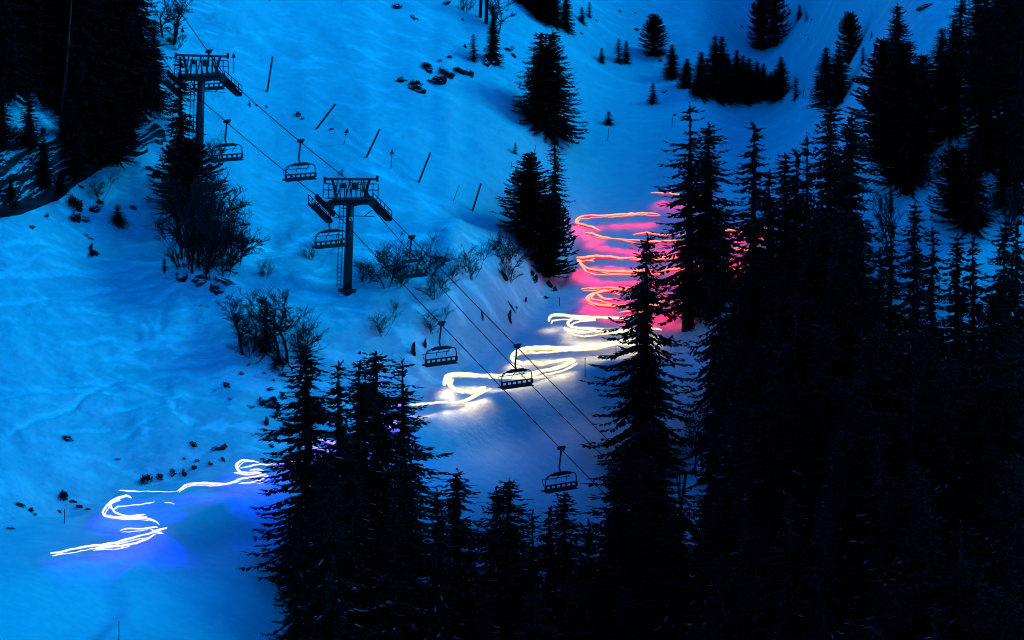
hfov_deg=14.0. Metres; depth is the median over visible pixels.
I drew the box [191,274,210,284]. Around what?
rock
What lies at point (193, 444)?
rock
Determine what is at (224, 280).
rock
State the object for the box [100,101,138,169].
spruce tree
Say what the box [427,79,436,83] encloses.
rock
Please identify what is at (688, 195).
spruce tree
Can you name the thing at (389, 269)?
haul rope
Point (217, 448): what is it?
rock
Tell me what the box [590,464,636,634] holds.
spruce tree
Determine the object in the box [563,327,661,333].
light line
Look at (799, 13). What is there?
spruce tree
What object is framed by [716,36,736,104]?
spruce tree
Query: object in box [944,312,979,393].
spruce tree
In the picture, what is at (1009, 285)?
spruce tree
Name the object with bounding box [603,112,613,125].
spruce tree
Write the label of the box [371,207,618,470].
signal cable
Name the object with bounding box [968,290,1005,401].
spruce tree
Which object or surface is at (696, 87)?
spruce tree
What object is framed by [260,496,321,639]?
spruce tree
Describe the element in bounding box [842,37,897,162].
stone pine tree
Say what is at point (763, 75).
spruce tree
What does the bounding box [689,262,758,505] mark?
spruce tree
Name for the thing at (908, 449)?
spruce tree
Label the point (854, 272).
spruce tree
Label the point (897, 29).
spruce tree
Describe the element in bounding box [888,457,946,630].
spruce tree
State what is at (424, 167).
marker pole
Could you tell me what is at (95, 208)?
rock
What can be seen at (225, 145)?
chairlift chair
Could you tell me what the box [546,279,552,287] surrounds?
rock
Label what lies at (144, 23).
spruce tree
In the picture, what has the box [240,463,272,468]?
light line
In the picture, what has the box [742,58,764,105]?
spruce tree
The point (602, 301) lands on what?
light line
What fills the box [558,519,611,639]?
spruce tree
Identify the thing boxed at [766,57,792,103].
spruce tree
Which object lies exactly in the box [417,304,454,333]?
bare shrub
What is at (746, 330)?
spruce tree
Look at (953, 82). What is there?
spruce tree
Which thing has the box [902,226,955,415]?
spruce tree
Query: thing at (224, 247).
bare shrub
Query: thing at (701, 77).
spruce tree
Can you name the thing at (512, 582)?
spruce tree
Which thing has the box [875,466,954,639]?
spruce tree
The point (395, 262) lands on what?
bare shrub
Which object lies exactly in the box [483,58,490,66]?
rock
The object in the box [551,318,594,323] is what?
light line
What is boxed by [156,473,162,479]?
dwarf pine bush
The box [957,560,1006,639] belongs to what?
spruce tree
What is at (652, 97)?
spruce tree
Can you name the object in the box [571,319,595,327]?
light line
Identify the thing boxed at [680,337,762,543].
spruce tree
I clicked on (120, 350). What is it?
snow slope
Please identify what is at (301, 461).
light line
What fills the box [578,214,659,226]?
light line
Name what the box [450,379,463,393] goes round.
light line
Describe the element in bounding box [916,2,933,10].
rock
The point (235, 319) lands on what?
bare shrub
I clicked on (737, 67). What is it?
spruce tree
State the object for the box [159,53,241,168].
lift pylon
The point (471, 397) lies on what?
light line
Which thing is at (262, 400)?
rock
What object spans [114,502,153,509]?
light line
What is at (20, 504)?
dwarf pine bush
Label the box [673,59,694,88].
spruce tree
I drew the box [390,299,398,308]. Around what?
bare shrub
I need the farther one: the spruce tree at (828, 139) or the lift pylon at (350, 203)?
the lift pylon at (350, 203)
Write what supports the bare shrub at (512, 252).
on the snow slope
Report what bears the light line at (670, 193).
on the snow slope
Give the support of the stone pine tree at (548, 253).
on the snow slope
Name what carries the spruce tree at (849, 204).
on the snow slope
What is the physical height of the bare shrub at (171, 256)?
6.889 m
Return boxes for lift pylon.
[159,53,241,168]
[308,176,391,295]
[627,468,700,543]
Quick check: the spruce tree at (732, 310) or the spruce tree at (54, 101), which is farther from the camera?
the spruce tree at (54, 101)
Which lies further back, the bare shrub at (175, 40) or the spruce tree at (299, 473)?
the bare shrub at (175, 40)
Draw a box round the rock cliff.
[0,115,167,217]
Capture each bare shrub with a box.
[84,169,122,199]
[148,0,194,42]
[151,185,216,269]
[156,172,216,259]
[164,26,186,49]
[170,191,235,273]
[176,165,246,274]
[186,172,270,280]
[187,194,257,276]
[198,170,253,232]
[205,130,226,162]
[209,199,253,264]
[214,293,282,352]
[226,319,276,357]
[238,283,312,362]
[249,305,329,370]
[256,256,274,278]
[300,238,318,259]
[353,231,413,288]
[353,258,378,282]
[366,306,401,335]
[379,252,415,287]
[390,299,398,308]
[401,228,453,278]
[413,262,461,299]
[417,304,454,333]
[437,254,462,279]
[445,234,500,279]
[455,0,475,12]
[484,0,516,34]
[487,218,538,269]
[497,250,523,283]
[678,400,708,476]
[869,186,904,256]
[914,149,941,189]
[994,181,1023,233]
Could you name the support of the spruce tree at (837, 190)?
on the snow slope
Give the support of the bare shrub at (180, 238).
on the snow slope
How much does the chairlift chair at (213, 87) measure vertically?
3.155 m
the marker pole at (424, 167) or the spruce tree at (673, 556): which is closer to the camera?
the spruce tree at (673, 556)
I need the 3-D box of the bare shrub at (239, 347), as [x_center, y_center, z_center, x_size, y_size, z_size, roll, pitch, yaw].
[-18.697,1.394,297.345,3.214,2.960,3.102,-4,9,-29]
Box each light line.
[50,527,166,553]
[52,537,147,555]
[91,534,155,549]
[93,546,129,550]
[102,495,157,522]
[105,507,159,524]
[109,499,144,516]
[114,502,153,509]
[119,490,142,491]
[120,526,157,530]
[177,474,265,491]
[179,480,240,491]
[234,472,259,475]
[235,459,263,473]
[239,475,267,483]
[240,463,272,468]
[273,446,328,465]
[318,421,398,443]
[409,388,491,405]
[443,359,575,385]
[446,375,485,394]
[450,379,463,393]
[488,363,577,379]
[510,337,658,366]
[514,341,655,357]
[548,313,637,321]
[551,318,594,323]
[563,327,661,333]
[566,315,603,330]
[567,330,616,337]
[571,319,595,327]
[575,212,659,230]
[576,248,746,259]
[577,259,739,273]
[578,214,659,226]
[579,257,677,262]
[579,263,620,275]
[581,282,668,290]
[583,232,676,242]
[583,289,631,291]
[585,235,634,242]
[585,289,681,308]
[588,292,631,307]
[591,293,616,304]
[596,293,617,300]
[599,271,670,275]
[618,310,677,314]
[633,232,684,236]
[651,192,700,195]
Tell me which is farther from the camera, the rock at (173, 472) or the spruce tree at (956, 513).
the rock at (173, 472)
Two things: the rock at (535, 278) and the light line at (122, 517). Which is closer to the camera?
the light line at (122, 517)
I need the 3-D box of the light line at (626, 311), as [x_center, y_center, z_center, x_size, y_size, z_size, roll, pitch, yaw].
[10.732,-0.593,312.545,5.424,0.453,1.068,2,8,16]
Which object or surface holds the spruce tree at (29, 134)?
on the rock cliff
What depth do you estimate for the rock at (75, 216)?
308.92 m
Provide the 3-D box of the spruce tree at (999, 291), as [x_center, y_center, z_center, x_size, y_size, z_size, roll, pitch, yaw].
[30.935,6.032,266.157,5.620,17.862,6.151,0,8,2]
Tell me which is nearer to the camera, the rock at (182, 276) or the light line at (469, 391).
the light line at (469, 391)
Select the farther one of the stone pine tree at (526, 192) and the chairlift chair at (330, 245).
the stone pine tree at (526, 192)
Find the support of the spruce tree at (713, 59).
on the snow slope
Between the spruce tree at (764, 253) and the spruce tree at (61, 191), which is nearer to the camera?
the spruce tree at (764, 253)
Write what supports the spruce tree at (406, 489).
on the snow slope
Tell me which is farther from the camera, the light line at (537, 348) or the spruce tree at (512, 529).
the light line at (537, 348)
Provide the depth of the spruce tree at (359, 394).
277.41 m
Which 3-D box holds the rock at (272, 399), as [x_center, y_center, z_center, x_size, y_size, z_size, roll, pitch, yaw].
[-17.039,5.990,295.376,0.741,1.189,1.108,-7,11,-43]
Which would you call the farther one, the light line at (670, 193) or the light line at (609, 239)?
the light line at (670, 193)
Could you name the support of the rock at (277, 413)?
on the snow slope
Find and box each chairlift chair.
[191,49,224,90]
[208,119,243,162]
[282,139,316,181]
[312,204,347,248]
[392,235,427,279]
[422,321,457,366]
[498,343,533,389]
[541,445,578,493]
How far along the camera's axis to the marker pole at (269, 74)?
330.91 m
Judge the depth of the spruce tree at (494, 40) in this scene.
345.01 m
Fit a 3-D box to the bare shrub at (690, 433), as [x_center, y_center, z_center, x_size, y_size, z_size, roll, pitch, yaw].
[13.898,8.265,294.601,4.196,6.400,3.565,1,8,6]
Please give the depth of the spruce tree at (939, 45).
306.95 m
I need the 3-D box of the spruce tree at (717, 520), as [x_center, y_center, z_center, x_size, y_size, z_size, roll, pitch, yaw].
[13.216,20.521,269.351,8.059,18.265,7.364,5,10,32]
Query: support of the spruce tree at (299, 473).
on the snow slope
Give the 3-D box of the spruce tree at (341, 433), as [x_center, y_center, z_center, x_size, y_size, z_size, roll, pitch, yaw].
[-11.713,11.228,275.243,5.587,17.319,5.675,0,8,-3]
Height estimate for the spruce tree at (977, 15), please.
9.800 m
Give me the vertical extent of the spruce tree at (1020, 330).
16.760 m
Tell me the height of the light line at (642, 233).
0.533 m
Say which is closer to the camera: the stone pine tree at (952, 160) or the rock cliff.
the stone pine tree at (952, 160)
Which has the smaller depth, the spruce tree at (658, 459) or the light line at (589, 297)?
the spruce tree at (658, 459)
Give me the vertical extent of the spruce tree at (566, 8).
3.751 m
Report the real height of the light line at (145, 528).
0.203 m
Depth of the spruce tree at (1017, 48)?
295.25 m
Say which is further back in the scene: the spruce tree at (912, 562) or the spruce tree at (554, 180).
the spruce tree at (554, 180)
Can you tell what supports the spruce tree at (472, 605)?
on the snow slope
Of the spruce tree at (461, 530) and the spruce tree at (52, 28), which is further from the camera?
the spruce tree at (52, 28)
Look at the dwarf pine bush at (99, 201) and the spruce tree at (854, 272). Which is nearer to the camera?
the spruce tree at (854, 272)
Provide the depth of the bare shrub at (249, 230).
304.98 m
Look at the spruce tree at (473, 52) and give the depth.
344.16 m
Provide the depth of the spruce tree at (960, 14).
311.87 m
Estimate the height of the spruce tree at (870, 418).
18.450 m
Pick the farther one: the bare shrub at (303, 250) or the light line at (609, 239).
the light line at (609, 239)
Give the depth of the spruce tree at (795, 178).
289.33 m
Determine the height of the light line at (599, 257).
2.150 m
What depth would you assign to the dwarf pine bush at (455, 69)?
341.04 m
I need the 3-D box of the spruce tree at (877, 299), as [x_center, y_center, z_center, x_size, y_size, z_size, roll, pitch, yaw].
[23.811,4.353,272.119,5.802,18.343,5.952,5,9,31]
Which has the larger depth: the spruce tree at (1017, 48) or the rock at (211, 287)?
the rock at (211, 287)
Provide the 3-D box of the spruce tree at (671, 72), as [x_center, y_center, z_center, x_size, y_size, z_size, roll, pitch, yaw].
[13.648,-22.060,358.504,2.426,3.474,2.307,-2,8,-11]
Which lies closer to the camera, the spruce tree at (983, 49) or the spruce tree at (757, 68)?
the spruce tree at (983, 49)
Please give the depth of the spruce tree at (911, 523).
251.97 m
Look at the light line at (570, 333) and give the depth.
308.41 m
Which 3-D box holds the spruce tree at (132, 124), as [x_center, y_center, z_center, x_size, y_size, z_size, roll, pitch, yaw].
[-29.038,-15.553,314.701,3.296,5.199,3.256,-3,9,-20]
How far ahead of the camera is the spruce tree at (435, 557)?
268.20 m
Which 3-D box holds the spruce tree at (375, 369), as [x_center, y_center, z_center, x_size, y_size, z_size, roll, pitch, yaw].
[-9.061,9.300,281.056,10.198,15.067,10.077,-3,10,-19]
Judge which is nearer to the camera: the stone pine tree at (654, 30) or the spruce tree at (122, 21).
the spruce tree at (122, 21)
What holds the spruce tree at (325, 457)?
on the snow slope
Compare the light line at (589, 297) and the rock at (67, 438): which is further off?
the light line at (589, 297)
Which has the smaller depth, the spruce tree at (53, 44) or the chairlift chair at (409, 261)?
the chairlift chair at (409, 261)
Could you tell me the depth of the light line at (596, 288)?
316.96 m
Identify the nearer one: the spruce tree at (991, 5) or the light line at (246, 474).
the light line at (246, 474)
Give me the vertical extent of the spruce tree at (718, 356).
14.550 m
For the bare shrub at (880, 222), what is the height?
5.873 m
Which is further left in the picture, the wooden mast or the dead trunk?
the dead trunk
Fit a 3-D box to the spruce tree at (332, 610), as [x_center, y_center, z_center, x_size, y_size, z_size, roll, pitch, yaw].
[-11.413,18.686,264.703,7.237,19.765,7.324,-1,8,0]
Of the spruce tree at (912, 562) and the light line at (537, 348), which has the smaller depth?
the spruce tree at (912, 562)
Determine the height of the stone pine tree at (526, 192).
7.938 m
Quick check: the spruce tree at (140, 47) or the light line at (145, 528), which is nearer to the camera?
the light line at (145, 528)
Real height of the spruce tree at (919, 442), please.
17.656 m
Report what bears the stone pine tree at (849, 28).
on the snow slope
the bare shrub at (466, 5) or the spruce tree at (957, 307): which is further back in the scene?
the bare shrub at (466, 5)
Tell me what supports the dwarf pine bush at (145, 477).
on the snow slope
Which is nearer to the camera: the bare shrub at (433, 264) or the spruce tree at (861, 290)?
the spruce tree at (861, 290)
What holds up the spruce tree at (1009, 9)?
on the snow slope
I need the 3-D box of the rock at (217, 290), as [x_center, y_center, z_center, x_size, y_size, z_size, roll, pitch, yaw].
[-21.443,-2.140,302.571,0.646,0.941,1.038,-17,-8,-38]
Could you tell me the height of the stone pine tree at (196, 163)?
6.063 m
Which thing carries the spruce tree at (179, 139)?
on the snow slope
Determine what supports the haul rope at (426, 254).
attached to the lift pylon at (350, 203)
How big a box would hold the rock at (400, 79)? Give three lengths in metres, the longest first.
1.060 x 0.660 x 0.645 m
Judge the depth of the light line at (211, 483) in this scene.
283.24 m
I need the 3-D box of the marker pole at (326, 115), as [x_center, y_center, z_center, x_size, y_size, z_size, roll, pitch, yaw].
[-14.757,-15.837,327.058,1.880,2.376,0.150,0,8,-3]
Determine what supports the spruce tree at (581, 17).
on the snow slope
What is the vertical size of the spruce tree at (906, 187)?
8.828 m
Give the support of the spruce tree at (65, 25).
on the snow slope
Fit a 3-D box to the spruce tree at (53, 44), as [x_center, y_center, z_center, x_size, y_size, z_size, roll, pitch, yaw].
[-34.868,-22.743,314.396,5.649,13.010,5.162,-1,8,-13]
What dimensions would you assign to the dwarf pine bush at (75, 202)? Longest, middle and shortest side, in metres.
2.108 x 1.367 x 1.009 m
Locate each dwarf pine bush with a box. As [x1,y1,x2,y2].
[14,502,24,507]
[59,490,67,500]
[66,194,82,211]
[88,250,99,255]
[95,198,103,205]
[139,474,152,484]
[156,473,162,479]
[269,356,284,371]
[409,79,422,85]
[421,61,432,69]
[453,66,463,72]
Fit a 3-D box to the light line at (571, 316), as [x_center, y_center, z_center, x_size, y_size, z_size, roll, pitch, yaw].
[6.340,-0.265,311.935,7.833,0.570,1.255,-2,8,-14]
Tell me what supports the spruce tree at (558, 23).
on the snow slope
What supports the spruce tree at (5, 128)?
on the rock cliff
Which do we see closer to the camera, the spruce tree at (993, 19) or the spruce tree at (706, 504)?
the spruce tree at (706, 504)
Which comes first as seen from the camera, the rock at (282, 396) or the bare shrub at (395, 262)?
the rock at (282, 396)
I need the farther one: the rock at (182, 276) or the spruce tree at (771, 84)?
the spruce tree at (771, 84)
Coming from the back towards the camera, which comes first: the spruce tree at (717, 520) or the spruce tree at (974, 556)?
the spruce tree at (717, 520)
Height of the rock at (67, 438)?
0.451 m
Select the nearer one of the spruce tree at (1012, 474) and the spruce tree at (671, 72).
the spruce tree at (1012, 474)
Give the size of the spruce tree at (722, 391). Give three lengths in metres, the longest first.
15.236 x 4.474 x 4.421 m
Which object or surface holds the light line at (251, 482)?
on the snow slope
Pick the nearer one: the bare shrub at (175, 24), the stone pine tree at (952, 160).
the stone pine tree at (952, 160)
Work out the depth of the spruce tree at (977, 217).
292.33 m
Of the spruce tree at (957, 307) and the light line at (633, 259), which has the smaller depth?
the spruce tree at (957, 307)
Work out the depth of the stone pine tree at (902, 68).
298.51 m
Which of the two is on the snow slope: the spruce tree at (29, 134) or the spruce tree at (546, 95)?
the spruce tree at (546, 95)
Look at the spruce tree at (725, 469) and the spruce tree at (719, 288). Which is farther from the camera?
the spruce tree at (719, 288)
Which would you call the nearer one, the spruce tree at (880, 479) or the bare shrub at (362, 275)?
the spruce tree at (880, 479)
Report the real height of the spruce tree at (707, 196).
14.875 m
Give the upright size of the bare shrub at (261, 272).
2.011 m
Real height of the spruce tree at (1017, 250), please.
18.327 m
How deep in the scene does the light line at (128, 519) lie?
277.68 m
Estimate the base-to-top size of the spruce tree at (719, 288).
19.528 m
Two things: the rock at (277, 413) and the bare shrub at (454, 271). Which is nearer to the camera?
the rock at (277, 413)
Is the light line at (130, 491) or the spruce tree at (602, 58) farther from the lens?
the spruce tree at (602, 58)
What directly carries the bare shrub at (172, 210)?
on the snow slope
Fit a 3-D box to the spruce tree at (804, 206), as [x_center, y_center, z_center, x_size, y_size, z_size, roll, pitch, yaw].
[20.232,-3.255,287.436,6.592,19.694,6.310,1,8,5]
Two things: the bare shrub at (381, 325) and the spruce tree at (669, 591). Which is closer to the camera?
the spruce tree at (669, 591)
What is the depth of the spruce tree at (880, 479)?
256.14 m
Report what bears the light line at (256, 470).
on the snow slope
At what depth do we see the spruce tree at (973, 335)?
269.61 m
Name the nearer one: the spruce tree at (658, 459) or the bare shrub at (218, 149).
the spruce tree at (658, 459)
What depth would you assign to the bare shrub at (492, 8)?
350.21 m
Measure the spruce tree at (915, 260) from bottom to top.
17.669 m
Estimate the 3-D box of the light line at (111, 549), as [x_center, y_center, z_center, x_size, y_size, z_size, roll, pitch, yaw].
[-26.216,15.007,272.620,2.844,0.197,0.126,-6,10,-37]
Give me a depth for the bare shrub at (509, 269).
314.13 m
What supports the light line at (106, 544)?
on the snow slope
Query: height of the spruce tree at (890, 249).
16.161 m
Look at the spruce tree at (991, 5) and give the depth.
310.95 m
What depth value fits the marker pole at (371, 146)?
323.74 m
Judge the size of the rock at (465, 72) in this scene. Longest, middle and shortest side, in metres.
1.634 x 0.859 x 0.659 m
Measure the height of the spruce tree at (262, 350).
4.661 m
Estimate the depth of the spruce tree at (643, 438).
283.17 m
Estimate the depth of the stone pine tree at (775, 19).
371.04 m
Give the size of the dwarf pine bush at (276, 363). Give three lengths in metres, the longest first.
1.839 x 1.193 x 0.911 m
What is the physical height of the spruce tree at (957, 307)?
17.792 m
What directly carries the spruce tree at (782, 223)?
on the snow slope
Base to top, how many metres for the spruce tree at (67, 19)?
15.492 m
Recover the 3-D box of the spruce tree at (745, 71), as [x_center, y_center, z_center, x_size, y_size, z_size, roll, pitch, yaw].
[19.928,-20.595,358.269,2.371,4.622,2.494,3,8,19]
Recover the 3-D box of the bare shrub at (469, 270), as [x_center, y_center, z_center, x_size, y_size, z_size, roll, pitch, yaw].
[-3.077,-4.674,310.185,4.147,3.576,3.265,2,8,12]
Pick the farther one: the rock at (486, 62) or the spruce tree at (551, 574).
the rock at (486, 62)
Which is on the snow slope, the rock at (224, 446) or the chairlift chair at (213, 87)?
the rock at (224, 446)
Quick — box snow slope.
[0,0,1023,639]
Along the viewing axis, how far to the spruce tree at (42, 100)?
312.60 m
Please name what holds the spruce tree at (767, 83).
on the snow slope
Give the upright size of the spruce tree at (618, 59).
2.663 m
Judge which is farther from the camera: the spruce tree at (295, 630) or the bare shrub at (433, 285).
the bare shrub at (433, 285)
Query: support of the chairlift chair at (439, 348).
hanging from the haul rope at (389, 269)
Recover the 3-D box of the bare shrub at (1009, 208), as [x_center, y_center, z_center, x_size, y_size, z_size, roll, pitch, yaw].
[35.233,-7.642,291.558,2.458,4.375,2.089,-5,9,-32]
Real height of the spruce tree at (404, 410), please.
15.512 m
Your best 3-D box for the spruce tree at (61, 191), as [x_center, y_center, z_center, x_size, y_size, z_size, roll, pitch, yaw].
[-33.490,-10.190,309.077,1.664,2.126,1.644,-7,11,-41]
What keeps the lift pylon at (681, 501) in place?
on the snow slope
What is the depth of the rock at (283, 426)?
292.94 m
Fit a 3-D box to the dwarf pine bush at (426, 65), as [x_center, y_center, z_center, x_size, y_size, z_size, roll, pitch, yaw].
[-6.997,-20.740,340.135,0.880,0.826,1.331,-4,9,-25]
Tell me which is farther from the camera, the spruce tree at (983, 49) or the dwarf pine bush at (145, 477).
the spruce tree at (983, 49)
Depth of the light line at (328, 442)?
288.09 m
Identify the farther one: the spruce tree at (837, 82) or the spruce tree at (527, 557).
the spruce tree at (837, 82)
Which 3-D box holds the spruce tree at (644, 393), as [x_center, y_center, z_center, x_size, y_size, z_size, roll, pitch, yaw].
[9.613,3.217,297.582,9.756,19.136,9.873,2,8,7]
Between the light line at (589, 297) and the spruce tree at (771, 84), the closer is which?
the light line at (589, 297)
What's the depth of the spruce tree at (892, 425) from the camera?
259.15 m
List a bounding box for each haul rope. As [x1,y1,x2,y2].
[125,3,693,587]
[172,0,694,527]
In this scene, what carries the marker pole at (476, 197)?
on the snow slope
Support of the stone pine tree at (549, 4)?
on the snow slope
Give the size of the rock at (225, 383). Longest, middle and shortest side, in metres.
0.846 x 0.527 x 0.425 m
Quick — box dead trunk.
[59,0,71,128]
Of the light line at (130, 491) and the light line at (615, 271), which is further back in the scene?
the light line at (615, 271)
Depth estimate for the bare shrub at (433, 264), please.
307.65 m
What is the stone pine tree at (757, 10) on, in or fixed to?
on the snow slope
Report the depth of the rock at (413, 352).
302.15 m
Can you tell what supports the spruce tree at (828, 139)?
on the snow slope
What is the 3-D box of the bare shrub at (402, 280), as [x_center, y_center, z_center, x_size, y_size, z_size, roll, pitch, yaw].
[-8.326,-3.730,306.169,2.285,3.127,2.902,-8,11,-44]
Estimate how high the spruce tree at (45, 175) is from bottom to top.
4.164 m
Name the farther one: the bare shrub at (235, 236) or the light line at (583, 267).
the light line at (583, 267)
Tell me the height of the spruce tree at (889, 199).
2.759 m
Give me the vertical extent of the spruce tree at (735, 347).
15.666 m
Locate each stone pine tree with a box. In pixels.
[144,137,231,209]
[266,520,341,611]
[489,152,559,246]
[516,193,579,278]
[536,0,563,24]
[638,13,670,56]
[746,0,771,49]
[758,0,791,46]
[835,12,862,63]
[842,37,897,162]
[862,39,945,186]
[910,54,951,152]
[925,144,986,224]
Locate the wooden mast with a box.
[479,0,488,24]
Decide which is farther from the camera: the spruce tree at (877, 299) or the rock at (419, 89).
the rock at (419, 89)
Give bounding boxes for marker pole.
[266,57,272,91]
[316,104,335,129]
[365,129,380,157]
[418,152,430,182]
[472,183,481,210]
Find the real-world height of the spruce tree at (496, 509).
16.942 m
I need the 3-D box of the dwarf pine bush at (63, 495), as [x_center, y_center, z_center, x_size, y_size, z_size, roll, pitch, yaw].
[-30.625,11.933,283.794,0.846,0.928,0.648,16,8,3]
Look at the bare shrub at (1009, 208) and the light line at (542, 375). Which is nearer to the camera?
the bare shrub at (1009, 208)
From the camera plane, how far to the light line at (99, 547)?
272.28 m
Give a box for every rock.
[62,434,73,441]
[70,211,80,222]
[81,216,90,221]
[82,233,92,238]
[89,204,102,212]
[170,468,176,476]
[175,271,187,281]
[182,468,186,476]
[189,441,196,446]
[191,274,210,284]
[209,283,213,292]
[211,446,220,450]
[212,275,235,285]
[213,284,223,294]
[221,443,227,449]
[223,381,230,387]
[259,396,265,405]
[264,416,268,424]
[266,396,278,408]
[274,406,280,416]
[279,421,292,436]
[280,393,286,399]
[393,3,402,8]
[396,76,407,82]
[408,84,425,93]
[411,342,415,355]
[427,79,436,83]
[432,76,446,84]
[437,66,454,78]
[456,68,468,74]
[468,70,473,77]
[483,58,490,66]
[508,310,511,323]
[533,274,537,282]
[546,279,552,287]
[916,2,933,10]
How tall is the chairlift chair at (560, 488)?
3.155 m
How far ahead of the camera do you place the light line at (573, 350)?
305.79 m
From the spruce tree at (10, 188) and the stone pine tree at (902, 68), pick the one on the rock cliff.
the spruce tree at (10, 188)
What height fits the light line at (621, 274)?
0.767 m
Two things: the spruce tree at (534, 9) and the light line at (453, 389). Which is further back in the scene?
the spruce tree at (534, 9)
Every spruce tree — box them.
[0,83,21,150]
[4,180,20,210]
[10,88,47,149]
[22,0,74,106]
[29,0,85,94]
[30,0,78,102]
[31,0,89,116]
[35,0,77,91]
[35,138,57,192]
[54,169,72,196]
[64,0,95,86]
[95,0,174,121]
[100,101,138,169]
[108,205,127,228]
[116,0,167,128]
[117,81,147,147]
[127,0,178,79]
[145,25,173,116]
[153,56,211,222]
[161,259,166,273]
[238,345,381,596]
[255,298,278,363]
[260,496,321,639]
[276,461,376,639]
[287,446,368,637]
[299,360,375,576]
[317,350,465,570]
[326,360,412,578]
[360,466,450,639]
[365,358,454,556]
[405,487,473,639]
[418,468,515,635]
[450,537,510,639]
[466,34,480,62]
[472,486,535,636]
[474,478,563,623]
[480,547,544,639]
[482,13,504,68]
[510,31,588,148]
[511,509,561,639]
[524,0,549,21]
[524,556,554,639]
[529,506,574,639]
[536,490,600,637]
[540,138,575,233]
[544,424,702,634]
[552,0,567,30]
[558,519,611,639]
[559,0,576,35]
[577,7,587,25]
[579,232,701,481]
[586,3,592,17]
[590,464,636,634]
[598,48,606,64]
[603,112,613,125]
[613,38,623,64]
[621,40,632,65]
[631,102,740,332]
[634,510,706,639]
[639,413,691,576]
[643,532,701,639]
[647,83,660,103]
[650,122,748,324]
[659,493,732,639]
[660,44,680,80]
[668,219,748,490]
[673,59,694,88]
[674,499,741,638]
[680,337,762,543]
[688,52,714,103]
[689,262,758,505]
[690,67,709,96]
[690,346,735,546]
[691,372,757,545]
[694,376,750,574]
[695,314,757,512]
[697,295,759,493]
[703,299,750,497]
[705,35,732,105]
[709,122,781,325]
[713,311,765,496]
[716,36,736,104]
[724,53,742,108]
[726,168,781,357]
[731,50,751,107]
[740,55,754,105]
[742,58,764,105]
[750,61,765,103]
[751,150,810,332]
[756,63,768,100]
[759,72,772,101]
[760,148,811,326]
[764,71,778,101]
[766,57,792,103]
[776,132,828,339]
[783,98,867,296]
[789,77,800,103]
[794,4,802,21]
[805,47,834,109]
[814,48,853,109]
[816,112,887,332]
[816,124,885,296]
[826,219,888,375]
[836,426,905,639]
[841,248,908,409]
[842,400,900,626]
[848,271,896,388]
[853,408,910,574]
[857,47,866,66]
[868,80,937,202]
[868,220,911,401]
[869,3,917,139]
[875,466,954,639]
[880,461,945,636]
[883,201,944,405]
[886,382,935,569]
[887,183,894,212]
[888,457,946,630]
[890,386,942,546]
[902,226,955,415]
[917,403,983,619]
[924,233,980,384]
[927,29,949,94]
[931,17,975,147]
[935,0,972,70]
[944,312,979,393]
[945,134,998,240]
[945,236,990,418]
[947,552,991,633]
[955,29,1004,158]
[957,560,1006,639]
[958,0,999,113]
[958,0,1004,63]
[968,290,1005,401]
[969,276,1019,434]
[970,0,1014,93]
[971,454,1023,609]
[972,218,1023,381]
[981,0,1023,144]
[985,0,1023,180]
[985,143,1021,211]
[994,94,1023,218]
[996,218,1023,325]
[1012,283,1023,365]
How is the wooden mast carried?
on the snow slope
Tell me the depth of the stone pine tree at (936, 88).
301.09 m
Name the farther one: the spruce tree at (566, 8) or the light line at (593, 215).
the spruce tree at (566, 8)
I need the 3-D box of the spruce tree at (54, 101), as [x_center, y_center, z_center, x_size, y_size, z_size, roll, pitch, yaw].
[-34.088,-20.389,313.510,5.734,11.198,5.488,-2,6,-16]
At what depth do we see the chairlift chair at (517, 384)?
295.52 m
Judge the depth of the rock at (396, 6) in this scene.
348.56 m
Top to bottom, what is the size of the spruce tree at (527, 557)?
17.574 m
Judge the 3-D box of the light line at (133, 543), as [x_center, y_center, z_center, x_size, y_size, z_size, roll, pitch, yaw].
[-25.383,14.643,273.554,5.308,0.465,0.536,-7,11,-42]
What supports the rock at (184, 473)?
on the snow slope
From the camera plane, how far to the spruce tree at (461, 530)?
272.47 m
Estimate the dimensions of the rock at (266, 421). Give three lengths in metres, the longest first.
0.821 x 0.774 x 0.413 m
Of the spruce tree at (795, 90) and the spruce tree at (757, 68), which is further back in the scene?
the spruce tree at (757, 68)
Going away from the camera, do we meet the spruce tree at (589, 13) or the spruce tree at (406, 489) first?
the spruce tree at (406, 489)
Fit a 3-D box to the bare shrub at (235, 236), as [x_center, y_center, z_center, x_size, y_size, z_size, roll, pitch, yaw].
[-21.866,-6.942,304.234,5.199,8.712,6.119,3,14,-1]
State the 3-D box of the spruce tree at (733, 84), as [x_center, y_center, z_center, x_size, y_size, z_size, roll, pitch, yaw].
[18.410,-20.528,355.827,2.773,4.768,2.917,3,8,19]
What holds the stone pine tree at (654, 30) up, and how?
on the snow slope
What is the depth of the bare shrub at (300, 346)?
297.43 m
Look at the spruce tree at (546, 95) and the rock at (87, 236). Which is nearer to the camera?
the rock at (87, 236)
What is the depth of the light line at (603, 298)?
315.00 m
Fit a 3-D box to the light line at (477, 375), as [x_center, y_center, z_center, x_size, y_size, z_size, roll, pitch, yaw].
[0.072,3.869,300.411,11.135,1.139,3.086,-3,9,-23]
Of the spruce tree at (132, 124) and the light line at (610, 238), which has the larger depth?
the light line at (610, 238)
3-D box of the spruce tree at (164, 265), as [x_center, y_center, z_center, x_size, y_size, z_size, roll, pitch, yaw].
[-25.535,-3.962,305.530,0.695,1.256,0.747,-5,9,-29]
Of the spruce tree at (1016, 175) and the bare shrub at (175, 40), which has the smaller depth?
the spruce tree at (1016, 175)

